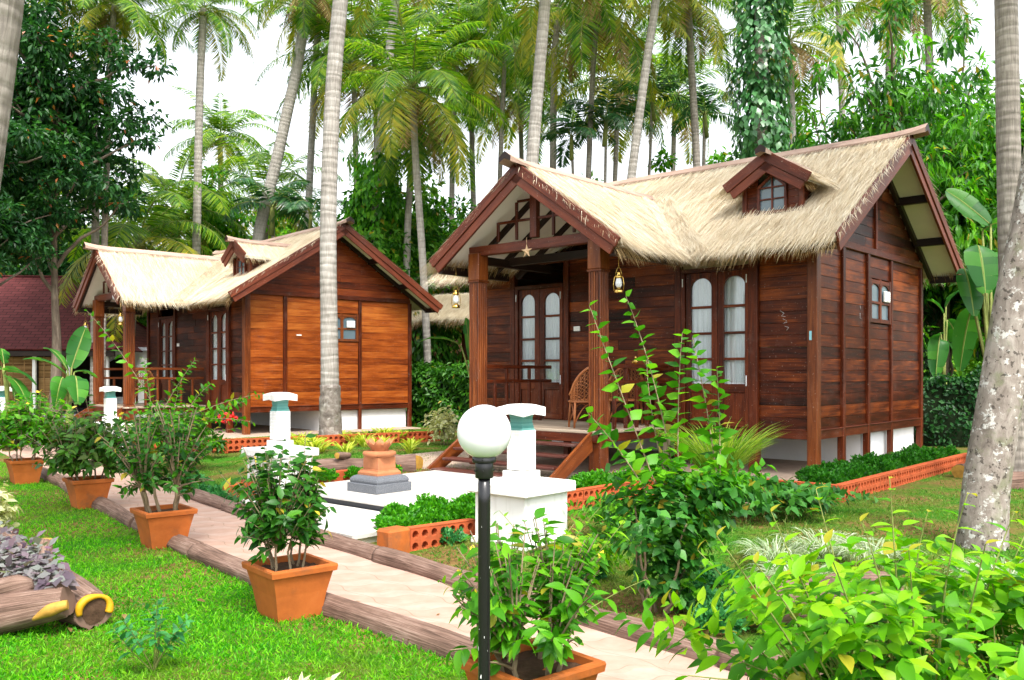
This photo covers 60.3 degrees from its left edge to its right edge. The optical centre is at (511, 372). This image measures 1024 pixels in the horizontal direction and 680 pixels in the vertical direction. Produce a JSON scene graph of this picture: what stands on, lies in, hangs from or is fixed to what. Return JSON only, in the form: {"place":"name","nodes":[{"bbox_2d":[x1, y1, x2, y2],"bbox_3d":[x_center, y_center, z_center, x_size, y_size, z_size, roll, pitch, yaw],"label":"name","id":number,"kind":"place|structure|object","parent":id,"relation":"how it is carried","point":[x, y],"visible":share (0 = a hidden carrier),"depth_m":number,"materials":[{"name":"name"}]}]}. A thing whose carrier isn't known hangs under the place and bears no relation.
{"place":"outdoors","nodes":[
{"label":"outdoors","id":0,"kind":"place"},
{"bbox_2d":[0,443,748,679],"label":"path","id":1,"kind":"structure","parent":0,"point":[385,587],"depth_m":6.62,"materials":[{"name":"tile"}]},
{"bbox_2d":[0,411,1023,679],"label":"ground","id":2,"kind":"structure","parent":0,"point":[932,483],"depth_m":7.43,"materials":[{"name":"green plant"}]},
{"bbox_2d":[0,0,24,188],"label":"coconut palm","id":3,"kind":"object","parent":2,"relation":"on","point":[11,15],"visible":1,"depth_m":5.96,"materials":[{"name":"grey plant"}]},
{"bbox_2d":[0,349,36,451],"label":"banana plant","id":4,"kind":"object","parent":2,"relation":"on","point":[18,386],"visible":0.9,"depth_m":18.46,"materials":[{"name":"green plant"}]},
{"bbox_2d":[0,389,82,484],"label":"potted shrub","id":5,"kind":"object","parent":2,"relation":"on","point":[19,420],"visible":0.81,"depth_m":13.04,"materials":[{"name":"green plant"}]},
{"bbox_2d":[0,115,94,285],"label":"broadleaf tree","id":6,"kind":"object","parent":2,"relation":"on","point":[8,207],"visible":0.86,"depth_m":23.57,"materials":[{"name":"green plant"}]},
{"bbox_2d":[0,520,113,634],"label":"stump planter","id":7,"kind":"object","parent":2,"relation":"on","point":[39,585],"visible":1,"depth_m":5.64,"materials":[{"name":"wood"}]},
{"bbox_2d":[23,326,97,423],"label":"banana plant","id":8,"kind":"object","parent":2,"relation":"on","point":[71,387],"visible":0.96,"depth_m":17.46,"materials":[{"name":"green plant"}]},
{"bbox_2d":[0,275,146,420],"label":"shingle roofed bungalow","id":9,"kind":"object","parent":2,"relation":"on","point":[25,318],"visible":0.34,"depth_m":27.83,"materials":[{"name":"brown wood"}]},
{"bbox_2d":[1,210,145,323],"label":"broadleaf tree","id":10,"kind":"object","parent":2,"relation":"on","point":[64,267],"visible":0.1,"depth_m":35.60,"materials":[{"name":"green plant"}]},
{"bbox_2d":[17,394,141,508],"bbox_3d":[-5.247,0.980,10.770,1.178,1.420,1.194,0,0,30],"label":"potted shrub","id":11,"kind":"object","parent":2,"relation":"on","point":[77,449],"visible":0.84,"depth_m":10.64,"materials":[{"name":"green plant"}]},
{"bbox_2d":[0,0,177,422],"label":"broadleaf tree","id":12,"kind":"object","parent":2,"relation":"on","point":[45,97],"visible":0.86,"depth_m":24.51,"materials":[{"name":"green plant"}]},
{"bbox_2d":[27,0,189,403],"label":"coconut palm","id":13,"kind":"object","parent":2,"relation":"on","point":[95,236],"visible":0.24,"depth_m":26.88,"materials":[{"name":"green plant"}]},
{"bbox_2d":[91,497,133,527],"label":"log kerb","id":14,"kind":"structure","parent":2,"relation":"on","point":[116,511],"depth_m":10.08,"materials":[{"name":"brown wood"}]},
{"bbox_2d":[32,0,197,396],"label":"coconut palm","id":15,"kind":"object","parent":2,"relation":"on","point":[140,17],"visible":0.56,"depth_m":25.95,"materials":[{"name":"green plant"}]},
{"bbox_2d":[11,165,250,342],"bbox_3d":[-13.034,-2.734,29.861,7.363,8.849,7.454,0,0,0],"label":"coconut palm","id":16,"kind":"object","parent":2,"relation":"on","point":[131,230],"visible":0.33,"depth_m":29.07,"materials":[{"name":"green plant"}]},
{"bbox_2d":[106,594,194,671],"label":"sapling","id":17,"kind":"object","parent":2,"relation":"on","point":[168,638],"visible":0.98,"depth_m":4.83,"materials":[{"name":"green plant"}]},
{"bbox_2d":[94,400,215,549],"bbox_3d":[-3.320,0.977,8.372,0.969,1.429,0.908,0,0,1],"label":"potted shrub","id":18,"kind":"object","parent":2,"relation":"on","point":[159,526],"visible":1,"depth_m":8.27,"materials":[{"name":"green plant"}]},
{"bbox_2d":[82,137,256,255],"bbox_3d":[-12.811,-3.324,33.273,6.122,10.024,6.764,0,0,0],"label":"coconut palm","id":19,"kind":"object","parent":2,"relation":"on","point":[152,176],"visible":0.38,"depth_m":32.39,"materials":[{"name":"green plant"}]},
{"bbox_2d":[84,309,266,463],"bbox_3d":[-5.501,0.276,14.567,3.263,2.692,1.324,0,0,31],"label":"rambling shrub","id":20,"kind":"object","parent":2,"relation":"on","point":[202,422],"visible":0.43,"depth_m":14.57,"materials":[{"name":"green plant"}]},
{"bbox_2d":[140,0,261,416],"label":"coconut palm","id":21,"kind":"object","parent":2,"relation":"on","point":[216,19],"visible":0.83,"depth_m":29.91,"materials":[{"name":"green plant"}]},
{"bbox_2d":[187,544,251,586],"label":"log kerb","id":22,"kind":"structure","parent":2,"relation":"on","point":[206,555],"depth_m":7.38,"materials":[{"name":"brown wood"}]},
{"bbox_2d":[160,85,279,204],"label":"coconut palm","id":23,"kind":"object","parent":2,"relation":"on","point":[224,126],"visible":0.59,"depth_m":43.45,"materials":[{"name":"green plant"}]},
{"bbox_2d":[148,162,293,255],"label":"broadleaf tree","id":24,"kind":"object","parent":2,"relation":"on","point":[226,230],"visible":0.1,"depth_m":35.70,"materials":[{"name":"green plant"}]},
{"bbox_2d":[0,461,467,679],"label":"lawn grass","id":25,"kind":"structure","parent":2,"relation":"on","point":[183,664],"depth_m":5.49,"materials":[{"name":"green plant"}]},
{"bbox_2d":[63,216,442,438],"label":"thatched cottage","id":26,"kind":"structure","parent":2,"relation":"on","point":[238,317],"depth_m":22.61,"materials":[{"name":"wood"}]},
{"bbox_2d":[158,316,172,401],"bbox_3d":[-9.735,-0.382,24.884,0.137,2.415,1.120,0,0,-41],"label":"door","id":27,"kind":"structure","parent":26,"relation":"in","point":[165,324],"depth_m":24.93,"materials":[{"name":"brown wood"}]},
{"bbox_2d":[207,307,225,405],"bbox_3d":[-7.401,-0.402,22.243,0.138,2.455,1.170,0,0,-41],"label":"french window","id":28,"kind":"structure","parent":26,"relation":"in","point":[216,317],"depth_m":22.25,"materials":[{"name":"brown wood"}]},
{"bbox_2d":[178,127,352,238],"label":"coconut palm","id":29,"kind":"object","parent":2,"relation":"on","point":[284,175],"visible":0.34,"depth_m":39.43,"materials":[{"name":"green plant"}]},
{"bbox_2d":[216,168,319,237],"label":"areca palm","id":30,"kind":"object","parent":2,"relation":"on","point":[282,201],"visible":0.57,"depth_m":32.57,"materials":[{"name":"green plant"}]},
{"bbox_2d":[217,432,337,622],"bbox_3d":[-1.562,1.046,5.955,0.800,1.284,0.765,0,0,-40],"label":"potted shrub","id":31,"kind":"object","parent":2,"relation":"on","point":[288,586],"visible":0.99,"depth_m":5.86,"materials":[{"name":"green plant"}]},
{"bbox_2d":[241,392,318,493],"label":"lantern pillar","id":32,"kind":"structure","parent":2,"relation":"on","point":[279,421],"depth_m":11.61,"materials":[{"name":"white concrete"}]},
{"bbox_2d":[134,431,440,453],"bbox_3d":[-6.135,1.419,18.471,8.907,0.283,2.904,0,0,6],"label":"brick border","id":33,"kind":"object","parent":2,"relation":"on","point":[234,445],"visible":0.17,"depth_m":18.12,"materials":[{"name":"brick"}]},
{"bbox_2d":[271,186,342,228],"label":"areca palm","id":34,"kind":"object","parent":2,"relation":"on","point":[303,203],"visible":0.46,"depth_m":31.85,"materials":[{"name":"green plant"}]},
{"bbox_2d":[241,0,378,229],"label":"coconut palm","id":35,"kind":"object","parent":2,"relation":"on","point":[310,157],"visible":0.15,"depth_m":35.90,"materials":[{"name":"green plant"}]},
{"bbox_2d":[252,0,379,240],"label":"coconut palm","id":36,"kind":"object","parent":2,"relation":"on","point":[272,177],"visible":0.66,"depth_m":32.82,"materials":[{"name":"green plant"}]},
{"bbox_2d":[318,0,347,437],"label":"coconut palm","id":37,"kind":"object","parent":2,"relation":"on","point":[330,420],"visible":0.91,"depth_m":18.25,"materials":[{"name":"grey plant"}]},
{"bbox_2d":[286,528,380,559],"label":"log kerb","id":38,"kind":"structure","parent":2,"relation":"on","point":[359,548],"depth_m":8.07,"materials":[{"name":"brown wood"}]},
{"bbox_2d":[242,0,453,183],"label":"coconut palm","id":39,"kind":"object","parent":2,"relation":"on","point":[353,65],"visible":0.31,"depth_m":33.37,"materials":[{"name":"green plant"}]},
{"bbox_2d":[278,0,448,147],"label":"coconut palm","id":40,"kind":"object","parent":2,"relation":"on","point":[376,18],"visible":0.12,"depth_m":35.03,"materials":[{"name":"green plant"}]},
{"bbox_2d":[239,470,494,542],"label":"terrace","id":41,"kind":"structure","parent":2,"relation":"on","point":[357,512],"depth_m":10.44,"materials":[{"name":"concrete"}]},
{"bbox_2d":[347,438,410,494],"bbox_3d":[-1.660,1.149,11.030,0.570,0.650,0.570,0,0,42],"label":"stone planter","id":42,"kind":"object","parent":41,"relation":"on","point":[379,472],"visible":1,"depth_m":10.89,"materials":[{"name":"stone"}]},
{"bbox_2d":[316,179,439,357],"bbox_3d":[-4.465,-2.493,30.312,5.342,8.623,5.186,0,0,-11],"label":"broadleaf tree","id":43,"kind":"object","parent":2,"relation":"on","point":[395,236],"visible":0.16,"depth_m":28.90,"materials":[{"name":"green plant"}]},
{"bbox_2d":[320,592,476,661],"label":"log kerb","id":44,"kind":"structure","parent":2,"relation":"on","point":[425,636],"depth_m":5.46,"materials":[{"name":"brown wood"}]},
{"bbox_2d":[299,0,515,374],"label":"coconut palm","id":45,"kind":"object","parent":2,"relation":"on","point":[414,111],"visible":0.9,"depth_m":25.45,"materials":[{"name":"green plant"}]},
{"bbox_2d":[351,0,472,241],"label":"coconut palm","id":46,"kind":"object","parent":2,"relation":"on","point":[357,10],"visible":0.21,"depth_m":30.42,"materials":[{"name":"green plant"}]},
{"bbox_2d":[343,59,491,275],"bbox_3d":[-3.149,-4.004,29.019,4.587,11.374,4.466,0,0,39],"label":"coconut palm","id":47,"kind":"object","parent":2,"relation":"on","point":[408,214],"visible":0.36,"depth_m":28.79,"materials":[{"name":"green plant"}]},
{"bbox_2d":[342,152,411,267],"bbox_3d":[-4.447,-3.006,29.486,2.752,8.588,2.791,0,0,0],"label":"creeper","id":48,"kind":"object","parent":47,"relation":"attached to","point":[364,185],"visible":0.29,"depth_m":28.74,"materials":[{"name":"green plant"}]},
{"bbox_2d":[371,185,477,348],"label":"broadleaf tree","id":49,"kind":"object","parent":2,"relation":"on","point":[432,242],"visible":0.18,"depth_m":30.30,"materials":[{"name":"green plant"}]},
{"bbox_2d":[372,547,477,591],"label":"log kerb","id":50,"kind":"structure","parent":2,"relation":"on","point":[413,563],"depth_m":7.21,"materials":[{"name":"brown wood"}]},
{"bbox_2d":[377,518,474,552],"bbox_3d":[-0.801,1.562,8.312,1.053,0.295,0.215,0,0,-44],"label":"brick border","id":51,"kind":"object","parent":2,"relation":"on","point":[408,539],"visible":0.7,"depth_m":8.17,"materials":[{"name":"brick"}]},
{"bbox_2d":[406,358,468,426],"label":"hedge","id":52,"kind":"object","parent":2,"relation":"on","point":[437,386],"visible":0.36,"depth_m":24.38,"materials":[{"name":"green plant"}]},
{"bbox_2d":[412,311,463,373],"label":"creeper","id":53,"kind":"object","parent":2,"relation":"on","point":[444,349],"visible":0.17,"depth_m":26.98,"materials":[{"name":"green plant"}]},
{"bbox_2d":[421,405,458,445],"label":"cream shrub","id":54,"kind":"object","parent":2,"relation":"on","point":[446,426],"visible":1,"depth_m":18.16,"materials":[{"name":"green plant"}]},
{"bbox_2d":[412,292,468,363],"bbox_3d":[-1.061,-0.511,27.500,3.467,4.123,4.313,0,0,29],"label":"thatched hut","id":55,"kind":"object","parent":2,"relation":"on","point":[460,314],"visible":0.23,"depth_m":26.49,"materials":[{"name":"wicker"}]},
{"bbox_2d":[382,0,519,223],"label":"coconut palm","id":56,"kind":"object","parent":2,"relation":"on","point":[443,6],"visible":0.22,"depth_m":35.76,"materials":[{"name":"green plant"}]},
{"bbox_2d":[457,405,510,679],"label":"globe lamp","id":57,"kind":"object","parent":2,"relation":"on","point":[484,434],"visible":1,"depth_m":3.48,"materials":[{"name":"white glass"}]},
{"bbox_2d":[423,18,549,208],"bbox_3d":[-1.844,-6.766,38.051,6.617,16.897,6.459,0,0,22],"label":"coconut palm","id":58,"kind":"object","parent":2,"relation":"on","point":[469,67],"visible":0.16,"depth_m":37.58,"materials":[{"name":"green plant"}]},
{"bbox_2d":[428,0,599,180],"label":"coconut palm","id":59,"kind":"object","parent":2,"relation":"on","point":[505,57],"visible":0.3,"depth_m":33.80,"materials":[{"name":"green plant"}]},
{"bbox_2d":[467,404,575,550],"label":"lantern pillar","id":60,"kind":"structure","parent":2,"relation":"on","point":[521,489],"depth_m":8.31,"materials":[{"name":"white concrete"}]},
{"bbox_2d":[445,49,600,165],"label":"coconut palm","id":61,"kind":"object","parent":2,"relation":"on","point":[523,110],"visible":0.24,"depth_m":39.94,"materials":[{"name":"green plant"}]},
{"bbox_2d":[437,501,649,679],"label":"potted shrub","id":62,"kind":"object","parent":2,"relation":"on","point":[518,651],"visible":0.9,"depth_m":3.84,"materials":[{"name":"green plant"}]},
{"bbox_2d":[478,0,635,163],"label":"coconut palm","id":63,"kind":"object","parent":2,"relation":"on","point":[540,36],"visible":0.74,"depth_m":22.79,"materials":[{"name":"green plant"}]},
{"bbox_2d":[465,0,657,168],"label":"coconut palm","id":64,"kind":"object","parent":2,"relation":"on","point":[557,32],"visible":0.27,"depth_m":30.12,"materials":[{"name":"green plant"}]},
{"bbox_2d":[525,98,615,173],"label":"areca palm","id":65,"kind":"object","parent":2,"relation":"on","point":[561,132],"visible":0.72,"depth_m":26.94,"materials":[{"name":"green plant"}]},
{"bbox_2d":[537,526,629,578],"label":"shrub","id":66,"kind":"object","parent":2,"relation":"on","point":[608,551],"visible":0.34,"depth_m":6.87,"materials":[{"name":"green plant"}]},
{"bbox_2d":[488,0,693,178],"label":"coconut palm","id":67,"kind":"object","parent":2,"relation":"on","point":[587,34],"visible":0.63,"depth_m":26.93,"materials":[{"name":"green plant"}]},
{"bbox_2d":[559,79,656,182],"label":"areca palm","id":68,"kind":"object","parent":2,"relation":"on","point":[616,118],"visible":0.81,"depth_m":26.80,"materials":[{"name":"green plant"}]},
{"bbox_2d":[565,492,655,534],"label":"shrub","id":69,"kind":"object","parent":2,"relation":"on","point":[616,517],"visible":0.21,"depth_m":8.27,"materials":[{"name":"green plant"}]},
{"bbox_2d":[521,588,718,664],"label":"log kerb","id":70,"kind":"structure","parent":2,"relation":"on","point":[607,623],"depth_m":5.38,"materials":[{"name":"brown wood"}]},
{"bbox_2d":[542,18,708,180],"bbox_3d":[4.080,-5.915,34.019,6.585,15.193,6.814,0,0,0],"label":"coconut palm","id":71,"kind":"object","parent":2,"relation":"on","point":[615,134],"visible":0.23,"depth_m":34.07,"materials":[{"name":"green plant"}]},
{"bbox_2d":[550,0,736,178],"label":"coconut palm","id":72,"kind":"object","parent":2,"relation":"on","point":[641,100],"visible":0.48,"depth_m":23.93,"materials":[{"name":"green plant"}]},
{"bbox_2d":[612,64,689,174],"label":"areca palm","id":73,"kind":"object","parent":2,"relation":"on","point":[661,87],"visible":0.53,"depth_m":29.96,"materials":[{"name":"green plant"}]},
{"bbox_2d":[599,41,744,170],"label":"coconut palm","id":74,"kind":"object","parent":2,"relation":"on","point":[688,151],"visible":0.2,"depth_m":39.72,"materials":[{"name":"green plant"}]},
{"bbox_2d":[606,0,746,166],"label":"coconut palm","id":75,"kind":"object","parent":2,"relation":"on","point":[690,14],"visible":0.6,"depth_m":27.95,"materials":[{"name":"green plant"}]},
{"bbox_2d":[578,289,778,616],"bbox_3d":[1.138,0.554,6.015,1.388,2.294,1.048,0,0,0],"label":"tall shrub","id":76,"kind":"object","parent":2,"relation":"on","point":[672,541],"visible":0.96,"depth_m":5.95,"materials":[{"name":"green plant"}]},
{"bbox_2d":[405,123,963,502],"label":"thatched cottage","id":77,"kind":"structure","parent":2,"relation":"on","point":[759,268],"depth_m":13.88,"materials":[{"name":"wood"}]},
{"bbox_2d":[515,283,562,419],"bbox_3d":[0.503,-0.382,15.942,1.120,2.415,0.137,0,0,42],"label":"door","id":78,"kind":"structure","parent":77,"relation":"in","point":[538,308],"depth_m":15.90,"materials":[{"name":"brown wood"}]},
{"bbox_2d":[681,264,747,427],"bbox_3d":[3.141,-0.402,13.606,1.170,2.455,0.138,0,0,42],"label":"french window","id":79,"kind":"structure","parent":77,"relation":"in","point":[714,302],"depth_m":13.57,"materials":[{"name":"brown wood"}]},
{"bbox_2d":[870,277,890,324],"bbox_3d":[6.047,-1.170,14.511,0.060,0.720,0.980,0,0,42],"label":"window","id":80,"kind":"structure","parent":77,"relation":"in","point":[880,311],"depth_m":14.47,"materials":[{"name":"brown wood"}]},
{"bbox_2d":[662,79,740,165],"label":"areca palm","id":81,"kind":"object","parent":2,"relation":"on","point":[711,104],"visible":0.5,"depth_m":30.93,"materials":[{"name":"green plant"}]},
{"bbox_2d":[645,416,783,475],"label":"fountain grass","id":82,"kind":"object","parent":2,"relation":"on","point":[742,454],"depth_m":11.08,"materials":[{"name":"green plant"}]},
{"bbox_2d":[691,596,750,634],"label":"bed bush","id":83,"kind":"object","parent":2,"relation":"on","point":[703,618],"visible":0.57,"depth_m":5.55,"materials":[{"name":"green plant"}]},
{"bbox_2d":[725,0,796,160],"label":"creeper covered palm","id":84,"kind":"object","parent":2,"relation":"on","point":[759,23],"visible":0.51,"depth_m":20.20,"materials":[{"name":"green plant"}]},
{"bbox_2d":[675,473,846,522],"bbox_3d":[2.478,1.288,8.992,1.748,0.493,1.114,0,0,22],"label":"shrub","id":85,"kind":"object","parent":2,"relation":"on","point":[794,498],"visible":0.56,"depth_m":8.77,"materials":[{"name":"teal plant"}]},
{"bbox_2d":[567,453,966,510],"bbox_3d":[3.939,1.429,11.352,8.927,0.263,1.932,0,0,-29],"label":"brick border","id":86,"kind":"object","parent":2,"relation":"on","point":[900,476],"visible":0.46,"depth_m":11.13,"materials":[{"name":"brick"}]},
{"bbox_2d":[725,534,827,567],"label":"spider grass","id":87,"kind":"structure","parent":2,"relation":"on","point":[776,551],"depth_m":7.25,"materials":[{"name":"green plant"}]},
{"bbox_2d":[701,0,894,149],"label":"coconut palm","id":88,"kind":"object","parent":2,"relation":"on","point":[802,66],"visible":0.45,"depth_m":26.91,"materials":[{"name":"green plant"}]},
{"bbox_2d":[592,476,1023,679],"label":"lime shrub","id":89,"kind":"object","parent":2,"relation":"on","point":[835,637],"visible":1,"depth_m":3.12,"materials":[{"name":"green plant"}]},
{"bbox_2d":[750,476,877,514],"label":"shrub","id":90,"kind":"object","parent":2,"relation":"on","point":[806,484],"visible":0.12,"depth_m":9.40,"materials":[{"name":"teal plant"}]},
{"bbox_2d":[774,0,891,127],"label":"coconut palm","id":91,"kind":"object","parent":2,"relation":"on","point":[838,28],"visible":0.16,"depth_m":29.97,"materials":[{"name":"green plant"}]},
{"bbox_2d":[781,64,904,346],"bbox_3d":[7.824,-2.834,21.681,3.942,9.296,4.156,0,0,31],"label":"broadleaf tree","id":92,"kind":"object","parent":2,"relation":"on","point":[821,86],"visible":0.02,"depth_m":21.37,"materials":[{"name":"green plant"}]},
{"bbox_2d":[810,0,977,95],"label":"coconut palm","id":93,"kind":"object","parent":2,"relation":"on","point":[901,34],"visible":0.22,"depth_m":36.33,"materials":[{"name":"green plant"}]},
{"bbox_2d":[830,0,971,374],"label":"coconut palm","id":94,"kind":"object","parent":2,"relation":"on","point":[928,11],"visible":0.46,"depth_m":25.95,"materials":[{"name":"green plant"}]},
{"bbox_2d":[789,0,1023,349],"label":"broadleaf tree","id":95,"kind":"object","parent":2,"relation":"on","point":[896,103],"visible":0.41,"depth_m":19.47,"materials":[{"name":"green plant"}]},
{"bbox_2d":[860,11,996,375],"bbox_3d":[11.181,-3.701,22.890,4.618,11.155,5.421,0,0,1],"label":"broadleaf tree","id":96,"kind":"object","parent":2,"relation":"on","point":[963,35],"visible":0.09,"depth_m":22.10,"materials":[{"name":"green plant"}]},
{"bbox_2d":[927,290,958,383],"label":"banana plant","id":97,"kind":"object","parent":2,"relation":"on","point":[938,349],"visible":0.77,"depth_m":20.46,"materials":[{"name":"green plant"}]},
{"bbox_2d":[914,364,981,446],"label":"hedge","id":98,"kind":"object","parent":2,"relation":"on","point":[948,411],"visible":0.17,"depth_m":17.82,"materials":[{"name":"green plant"}]},
{"bbox_2d":[923,194,982,383],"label":"broadleaf tree","id":99,"kind":"object","parent":2,"relation":"on","point":[933,316],"visible":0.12,"depth_m":23.55,"materials":[{"name":"green plant"}]},
{"bbox_2d":[945,188,997,370],"bbox_3d":[7.427,-0.652,14.040,0.908,4.609,2.317,0,0,31],"label":"banana plant","id":100,"kind":"object","parent":2,"relation":"on","point":[976,280],"visible":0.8,"depth_m":13.69,"materials":[{"name":"green plant"}]},
{"bbox_2d":[923,74,1023,381],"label":"broadleaf tree","id":101,"kind":"object","parent":2,"relation":"on","point":[993,185],"visible":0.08,"depth_m":21.29,"materials":[{"name":"green plant"}]},
{"bbox_2d":[955,148,1023,551],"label":"coconut palm","id":102,"kind":"object","parent":2,"relation":"on","point":[990,458],"visible":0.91,"depth_m":7.46,"materials":[{"name":"grey plant"}]},
{"bbox_2d":[994,0,1023,471],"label":"coconut palm","id":103,"kind":"object","parent":2,"relation":"on","point":[1007,98],"visible":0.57,"depth_m":11.69,"materials":[{"name":"grey plant"}]},
{"bbox_2d":[20,0,1023,362],"label":"sky","id":104,"kind":"structure","parent":0,"point":[239,87],"materials":[{"name":"white"}]},
{"bbox_2d":[773,527,882,559],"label":"spider grass","id":105,"kind":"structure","parent":0,"point":[808,542],"depth_m":7.31,"materials":[{"name":"green plant"}]},
{"bbox_2d":[813,534,931,567],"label":"spider grass","id":106,"kind":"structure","parent":0,"point":[866,554],"depth_m":7.03,"materials":[{"name":"green plant"}]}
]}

